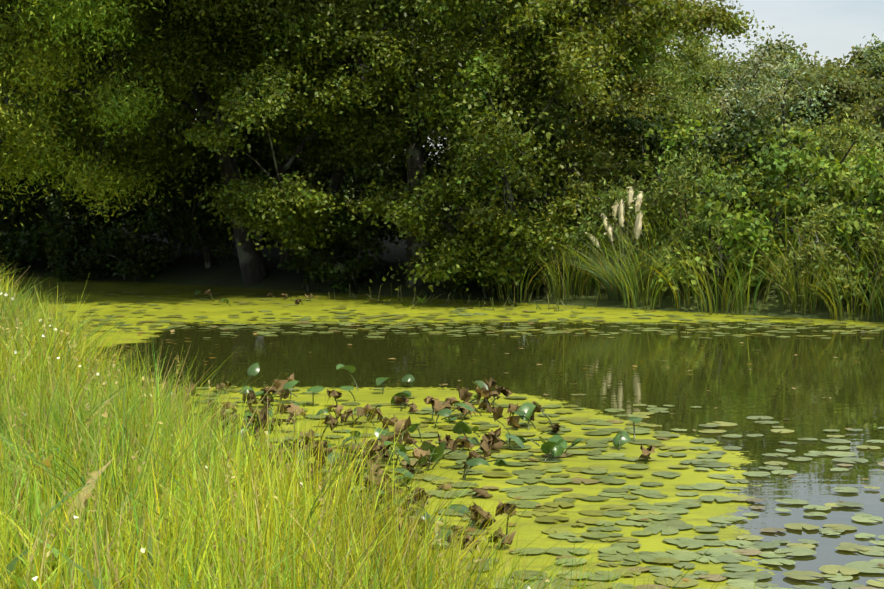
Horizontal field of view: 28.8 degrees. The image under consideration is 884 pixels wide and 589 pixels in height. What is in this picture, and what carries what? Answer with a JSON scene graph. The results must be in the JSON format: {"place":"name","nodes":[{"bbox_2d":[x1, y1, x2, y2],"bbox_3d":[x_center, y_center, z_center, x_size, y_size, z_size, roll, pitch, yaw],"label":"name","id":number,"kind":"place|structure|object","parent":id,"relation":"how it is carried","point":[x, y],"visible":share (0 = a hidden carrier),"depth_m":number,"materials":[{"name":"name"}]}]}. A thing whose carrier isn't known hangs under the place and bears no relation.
{"place":"outdoors","nodes":[
{"label":"outdoors","id":0,"kind":"place"},
{"bbox_2d":[0,263,757,588],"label":"grass","id":1,"kind":"structure","parent":0,"point":[124,474],"depth_m":6.21,"materials":[{"name":"green plant"}]},
{"bbox_2d":[139,286,655,588],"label":"lotus plants","id":2,"kind":"object","parent":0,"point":[555,445],"visible":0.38,"depth_m":11.20,"materials":[{"name":"green plant"}]},
{"bbox_2d":[0,275,883,588],"bbox_3d":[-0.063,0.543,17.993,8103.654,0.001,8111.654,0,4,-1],"label":"water","id":3,"kind":"structure","parent":0,"point":[628,369],"depth_m":14.61,"materials":[{"name":"green liquid"}]},
{"bbox_2d":[24,292,883,588],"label":"lily pads","id":4,"kind":"object","parent":3,"relation":"on","point":[746,576],"visible":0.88,"depth_m":9.61,"materials":[{"name":"green plant"}]},
{"bbox_2d":[0,180,883,577],"bbox_3d":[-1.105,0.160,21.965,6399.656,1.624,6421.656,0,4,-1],"label":"ground","id":5,"kind":"structure","parent":0,"point":[194,270],"depth_m":26.46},
{"bbox_2d":[0,158,32,264],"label":"bush","id":6,"kind":"object","parent":5,"relation":"on","point":[22,181],"visible":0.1,"depth_m":31.73,"materials":[{"name":"green plant"}]},
{"bbox_2d":[0,163,48,273],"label":"bush","id":7,"kind":"object","parent":5,"relation":"on","point":[7,204],"visible":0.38,"depth_m":30.43,"materials":[{"name":"green plant"}]},
{"bbox_2d":[0,213,70,273],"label":"bush","id":8,"kind":"object","parent":5,"relation":"on","point":[7,228],"visible":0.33,"depth_m":30.54,"materials":[{"name":"green plant"}]},
{"bbox_2d":[0,221,104,271],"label":"bush","id":9,"kind":"object","parent":5,"relation":"on","point":[32,249],"visible":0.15,"depth_m":30.16,"materials":[{"name":"green plant"}]},
{"bbox_2d":[2,37,109,224],"bbox_3d":[-7.351,-8.749,35.366,9.795,16.478,8.898,0,4,-1],"label":"tree","id":10,"kind":"object","parent":5,"relation":"on","point":[17,146],"depth_m":35.78,"materials":[{"name":"green plant"}]},
{"bbox_2d":[1,37,140,233],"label":"tree","id":11,"kind":"object","parent":5,"relation":"on","point":[35,207],"depth_m":33.64,"materials":[{"name":"green plant"}]},
{"bbox_2d":[0,15,146,217],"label":"ash","id":12,"kind":"object","parent":5,"relation":"on","point":[42,200],"depth_m":33.33,"materials":[{"name":"green plant"}]},
{"bbox_2d":[0,169,155,271],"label":"bush","id":13,"kind":"object","parent":5,"relation":"on","point":[24,233],"visible":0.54,"depth_m":29.79,"materials":[{"name":"green plant"}]},
{"bbox_2d":[0,0,189,238],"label":"ash","id":14,"kind":"object","parent":5,"relation":"on","point":[48,59],"visible":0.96,"depth_m":24.34,"materials":[{"name":"green plant"}]},
{"bbox_2d":[0,0,210,229],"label":"tree","id":15,"kind":"object","parent":5,"relation":"on","point":[12,34],"depth_m":30.63,"materials":[{"name":"green plant"}]},
{"bbox_2d":[49,170,181,271],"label":"bush","id":16,"kind":"object","parent":5,"relation":"on","point":[138,211],"visible":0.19,"depth_m":29.71,"materials":[{"name":"green plant"}]},
{"bbox_2d":[113,139,231,248],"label":"bush","id":17,"kind":"object","parent":5,"relation":"on","point":[166,235],"visible":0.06,"depth_m":30.70,"materials":[{"name":"green plant"}]},
{"bbox_2d":[104,120,243,264],"bbox_3d":[-4.671,-1.611,29.185,2.276,2.992,2.849,1,4,12],"label":"bush","id":18,"kind":"object","parent":5,"relation":"on","point":[152,226],"visible":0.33,"depth_m":28.59,"materials":[{"name":"green plant"}]},
{"bbox_2d":[7,11,352,244],"bbox_3d":[-4.882,-7.601,33.763,8.833,14.059,7.683,0,4,-1],"label":"tree","id":19,"kind":"object","parent":5,"relation":"on","point":[177,241],"depth_m":32.22,"materials":[{"name":"green plant"}]},
{"bbox_2d":[128,127,277,267],"bbox_3d":[-4.046,-1.436,28.932,2.766,2.738,2.687,2,5,30],"label":"bush","id":20,"kind":"object","parent":5,"relation":"on","point":[190,225],"visible":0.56,"depth_m":28.86,"materials":[{"name":"green plant"}]},
{"bbox_2d":[154,121,314,253],"bbox_3d":[-3.681,-1.668,29.665,3.008,2.782,2.520,0,4,-1],"label":"bush","id":21,"kind":"object","parent":5,"relation":"on","point":[216,223],"visible":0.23,"depth_m":29.17,"materials":[{"name":"green plant"}]},
{"bbox_2d":[0,0,515,283],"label":"alder","id":22,"kind":"object","parent":5,"relation":"on","point":[258,93],"visible":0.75,"depth_m":25.50,"materials":[{"name":"green plant"}]},
{"bbox_2d":[89,15,438,248],"bbox_3d":[-3.777,-6.497,31.291,9.184,12.179,8.434,0,4,-1],"label":"ash","id":23,"kind":"object","parent":5,"relation":"on","point":[187,99],"depth_m":29.41,"materials":[{"name":"green plant"}]},
{"bbox_2d":[93,16,445,245],"bbox_3d":[-3.306,-7.556,33.421,9.054,13.993,7.372,2,5,31],"label":"tree","id":24,"kind":"object","parent":5,"relation":"on","point":[267,242],"depth_m":32.53,"materials":[{"name":"green plant"}]},
{"bbox_2d":[263,229,394,290],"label":"bush","id":25,"kind":"object","parent":5,"relation":"on","point":[311,271],"visible":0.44,"depth_m":26.22,"materials":[{"name":"green plant"}]},
{"bbox_2d":[214,10,452,239],"bbox_3d":[-1.846,-7.712,34.377,10.665,14.194,8.937,0,4,-1],"label":"tree","id":26,"kind":"object","parent":5,"relation":"on","point":[428,76],"depth_m":33.25,"materials":[{"name":"green plant"}]},
{"bbox_2d":[262,135,406,252],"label":"bush","id":27,"kind":"object","parent":5,"relation":"on","point":[298,164],"visible":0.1,"depth_m":28.96,"materials":[{"name":"green plant"}]},
{"bbox_2d":[274,104,403,257],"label":"bush","id":28,"kind":"object","parent":5,"relation":"on","point":[367,179],"visible":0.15,"depth_m":28.05,"materials":[{"name":"green plant"}]},
{"bbox_2d":[303,201,397,292],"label":"bush","id":29,"kind":"object","parent":5,"relation":"on","point":[350,267],"visible":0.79,"depth_m":25.78,"materials":[{"name":"green plant"}]},
{"bbox_2d":[187,1,524,243],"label":"tree","id":30,"kind":"object","parent":5,"relation":"on","point":[433,75],"depth_m":32.42,"materials":[{"name":"green plant"}]},
{"bbox_2d":[350,125,480,248],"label":"bush","id":31,"kind":"object","parent":5,"relation":"on","point":[401,171],"visible":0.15,"depth_m":27.12,"materials":[{"name":"green plant"}]},
{"bbox_2d":[0,283,882,580],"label":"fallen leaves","id":32,"kind":"object","parent":5,"relation":"on","point":[370,297],"visible":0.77,"depth_m":22.67,"materials":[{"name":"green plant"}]},
{"bbox_2d":[398,229,524,299],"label":"shrub","id":33,"kind":"object","parent":5,"relation":"on","point":[452,287],"visible":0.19,"depth_m":24.83,"materials":[{"name":"green plant"}]},
{"bbox_2d":[209,0,740,291],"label":"alder","id":34,"kind":"object","parent":5,"relation":"on","point":[419,213],"visible":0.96,"depth_m":23.96,"materials":[{"name":"green plant"}]},
{"bbox_2d":[425,150,543,228],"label":"shrub","id":35,"kind":"object","parent":5,"relation":"on","point":[431,165],"depth_m":26.85,"materials":[{"name":"green plant"}]},
{"bbox_2d":[435,237,566,297],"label":"shrub","id":36,"kind":"object","parent":5,"relation":"on","point":[536,278],"visible":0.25,"depth_m":24.36,"materials":[{"name":"green plant"}]},
{"bbox_2d":[491,67,609,266],"bbox_3d":[1.816,-1.693,25.731,2.421,3.400,2.331,-3,5,-41],"label":"shrub","id":37,"kind":"object","parent":5,"relation":"on","point":[531,209],"visible":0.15,"depth_m":25.55,"materials":[{"name":"green plant"}]},
{"bbox_2d":[422,1,685,219],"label":"tree","id":38,"kind":"object","parent":5,"relation":"on","point":[444,148],"depth_m":37.02,"materials":[{"name":"green plant"}]},
{"bbox_2d":[418,0,711,159],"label":"tree","id":39,"kind":"object","parent":5,"relation":"on","point":[676,68],"depth_m":45.75,"materials":[{"name":"green plant"}]},
{"bbox_2d":[395,0,774,253],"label":"oak","id":40,"kind":"object","parent":5,"relation":"on","point":[729,22],"visible":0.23,"depth_m":26.58,"materials":[{"name":"green plant"}]},
{"bbox_2d":[550,155,657,275],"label":"shrub","id":41,"kind":"object","parent":5,"relation":"on","point":[609,199],"visible":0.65,"depth_m":24.12,"materials":[{"name":"green plant"}]},
{"bbox_2d":[585,187,642,291],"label":"pampas plumes","id":42,"kind":"object","parent":5,"relation":"on","point":[637,228],"visible":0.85,"depth_m":23.54,"materials":[{"name":"beige plant"}]},
{"bbox_2d":[529,0,750,180],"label":"willow","id":43,"kind":"object","parent":5,"relation":"on","point":[701,56],"visible":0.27,"depth_m":46.46,"materials":[{"name":"green plant"}]},
{"bbox_2d":[584,103,720,257],"bbox_3d":[3.168,-1.440,25.928,2.412,2.841,2.318,0,4,-1],"label":"shrub","id":44,"kind":"object","parent":5,"relation":"on","point":[633,124],"visible":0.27,"depth_m":25.81,"materials":[{"name":"green plant"}]},
{"bbox_2d":[430,176,883,322],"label":"bank grass","id":45,"kind":"structure","parent":5,"relation":"on","point":[631,279],"depth_m":23.02,"materials":[{"name":"green plant"}]},
{"bbox_2d":[616,143,718,204],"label":"shrub","id":46,"kind":"object","parent":5,"relation":"on","point":[663,160],"depth_m":49.38,"materials":[{"name":"green plant"}]},
{"bbox_2d":[610,109,746,244],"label":"shrub","id":47,"kind":"object","parent":5,"relation":"on","point":[684,133],"visible":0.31,"depth_m":24.47,"materials":[{"name":"green plant"}]},
{"bbox_2d":[588,52,778,160],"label":"tree","id":48,"kind":"object","parent":5,"relation":"on","point":[708,82],"visible":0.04,"depth_m":102.22,"materials":[{"name":"green plant"}]},
{"bbox_2d":[622,138,750,305],"bbox_3d":[3.337,-0.923,23.494,1.779,2.408,1.794,0,4,-1],"label":"shrub","id":49,"kind":"object","parent":5,"relation":"on","point":[676,181],"visible":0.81,"depth_m":23.30,"materials":[{"name":"green plant"}]},
{"bbox_2d":[655,53,730,75],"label":"bush","id":50,"kind":"object","parent":5,"relation":"on","point":[718,54],"depth_m":134.93,"materials":[{"name":"green plant"}]},
{"bbox_2d":[636,179,795,299],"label":"shrub","id":51,"kind":"object","parent":5,"relation":"on","point":[751,229],"visible":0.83,"depth_m":22.59,"materials":[{"name":"green plant"}]},
{"bbox_2d":[700,118,742,163],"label":"shrub","id":52,"kind":"object","parent":5,"relation":"on","point":[723,158],"visible":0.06,"depth_m":57.68,"materials":[{"name":"green plant"}]},
{"bbox_2d":[649,100,812,261],"bbox_3d":[4.215,-1.389,24.756,2.438,2.888,2.231,0,4,-1],"label":"shrub","id":53,"kind":"object","parent":5,"relation":"on","point":[740,127],"visible":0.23,"depth_m":24.53,"materials":[{"name":"green plant"}]},
{"bbox_2d":[690,87,781,132],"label":"bush","id":54,"kind":"object","parent":5,"relation":"on","point":[771,123],"depth_m":74.04,"materials":[{"name":"green plant"}]},
{"bbox_2d":[680,49,798,95],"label":"bush","id":55,"kind":"object","parent":5,"relation":"on","point":[748,62],"depth_m":116.81,"materials":[{"name":"green plant"}]},
{"bbox_2d":[735,44,757,63],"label":"poplar","id":56,"kind":"object","parent":5,"relation":"on","point":[747,58],"depth_m":283.06,"materials":[{"name":"green plant"}]},
{"bbox_2d":[720,130,800,209],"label":"shrub","id":57,"kind":"object","parent":5,"relation":"on","point":[745,158],"depth_m":47.51,"materials":[{"name":"green plant"}]},
{"bbox_2d":[697,21,840,183],"bbox_3d":[5.486,-2.518,29.731,2.026,4.369,2.306,-2,5,-31],"label":"tree","id":58,"kind":"object","parent":5,"relation":"on","point":[754,90],"visible":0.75,"depth_m":29.64,"materials":[{"name":"green plant"}]},
{"bbox_2d":[725,49,826,78],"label":"bush","id":59,"kind":"object","parent":5,"relation":"on","point":[807,60],"depth_m":136.36,"materials":[{"name":"green plant"}]},
{"bbox_2d":[738,31,819,66],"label":"bush","id":60,"kind":"object","parent":5,"relation":"on","point":[781,45],"visible":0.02,"depth_m":265.94,"materials":[{"name":"green plant"}]},
{"bbox_2d":[697,75,870,160],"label":"bush","id":61,"kind":"object","parent":5,"relation":"on","point":[762,112],"visible":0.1,"depth_m":66.03,"materials":[{"name":"green plant"}]},
{"bbox_2d":[721,108,856,267],"bbox_3d":[4.982,-1.287,24.329,2.091,2.728,1.850,0,4,-1],"label":"shrub","id":62,"kind":"object","parent":5,"relation":"on","point":[799,136],"visible":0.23,"depth_m":24.21,"materials":[{"name":"green plant"}]},
{"bbox_2d":[731,119,846,211],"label":"shrub","id":63,"kind":"object","parent":5,"relation":"on","point":[801,129],"visible":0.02,"depth_m":26.28,"materials":[{"name":"green plant"}]},
{"bbox_2d":[721,134,882,284],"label":"shrub","id":64,"kind":"object","parent":5,"relation":"on","point":[784,163],"visible":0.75,"depth_m":22.36,"materials":[{"name":"green plant"}]},
{"bbox_2d":[723,146,883,260],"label":"shrub","id":65,"kind":"object","parent":5,"relation":"on","point":[776,178],"visible":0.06,"depth_m":23.71,"materials":[{"name":"green plant"}]},
{"bbox_2d":[747,34,861,79],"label":"bush","id":66,"kind":"object","parent":5,"relation":"on","point":[837,68],"visible":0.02,"depth_m":135.25,"materials":[{"name":"green plant"}]},
{"bbox_2d":[738,56,874,115],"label":"bush","id":67,"kind":"object","parent":5,"relation":"on","point":[813,69],"visible":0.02,"depth_m":110.34,"materials":[{"name":"green plant"}]},
{"bbox_2d":[766,65,882,129],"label":"bush","id":68,"kind":"object","parent":5,"relation":"on","point":[832,78],"depth_m":71.94,"materials":[{"name":"green plant"}]},
{"bbox_2d":[772,116,876,155],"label":"shrub","id":69,"kind":"object","parent":5,"relation":"on","point":[807,142],"visible":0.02,"depth_m":61.61,"materials":[{"name":"green plant"}]},
{"bbox_2d":[766,193,883,312],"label":"shrub","id":70,"kind":"object","parent":5,"relation":"on","point":[804,259],"visible":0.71,"depth_m":21.44,"materials":[{"name":"green plant"}]},
{"bbox_2d":[775,66,883,152],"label":"bush","id":71,"kind":"object","parent":5,"relation":"on","point":[862,113],"visible":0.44,"depth_m":65.06,"materials":[{"name":"green plant"}]},
{"bbox_2d":[776,108,883,232],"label":"shrub","id":72,"kind":"object","parent":5,"relation":"on","point":[831,134],"visible":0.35,"depth_m":23.51,"materials":[{"name":"green plant"}]},
{"bbox_2d":[805,143,883,283],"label":"shrub","id":73,"kind":"object","parent":5,"relation":"on","point":[871,168],"visible":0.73,"depth_m":21.51,"materials":[{"name":"green plant"}]},
{"bbox_2d":[819,137,882,197],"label":"shrub","id":74,"kind":"object","parent":5,"relation":"on","point":[851,152],"visible":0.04,"depth_m":51.41,"materials":[{"name":"green plant"}]},
{"bbox_2d":[823,41,883,87],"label":"bush","id":75,"kind":"object","parent":5,"relation":"on","point":[877,69],"visible":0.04,"depth_m":108.53,"materials":[{"name":"green plant"}]},
{"bbox_2d":[839,161,883,223],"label":"shrub","id":76,"kind":"object","parent":5,"relation":"on","point":[856,176],"depth_m":25.30,"materials":[{"name":"green plant"}]},
{"bbox_2d":[843,33,883,69],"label":"bush","id":77,"kind":"object","parent":5,"relation":"on","point":[876,50],"visible":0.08,"depth_m":274.78,"materials":[{"name":"green plant"}]},
{"bbox_2d":[860,83,883,123],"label":"bush","id":78,"kind":"object","parent":5,"relation":"on","point":[874,95],"visible":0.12,"depth_m":70.23,"materials":[{"name":"green plant"}]},
{"bbox_2d":[861,48,883,69],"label":"bush","id":79,"kind":"object","parent":5,"relation":"on","point":[874,60],"depth_m":270.52,"materials":[{"name":"green plant"}]},
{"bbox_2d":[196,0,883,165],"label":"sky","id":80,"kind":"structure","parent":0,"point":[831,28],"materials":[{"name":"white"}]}
]}

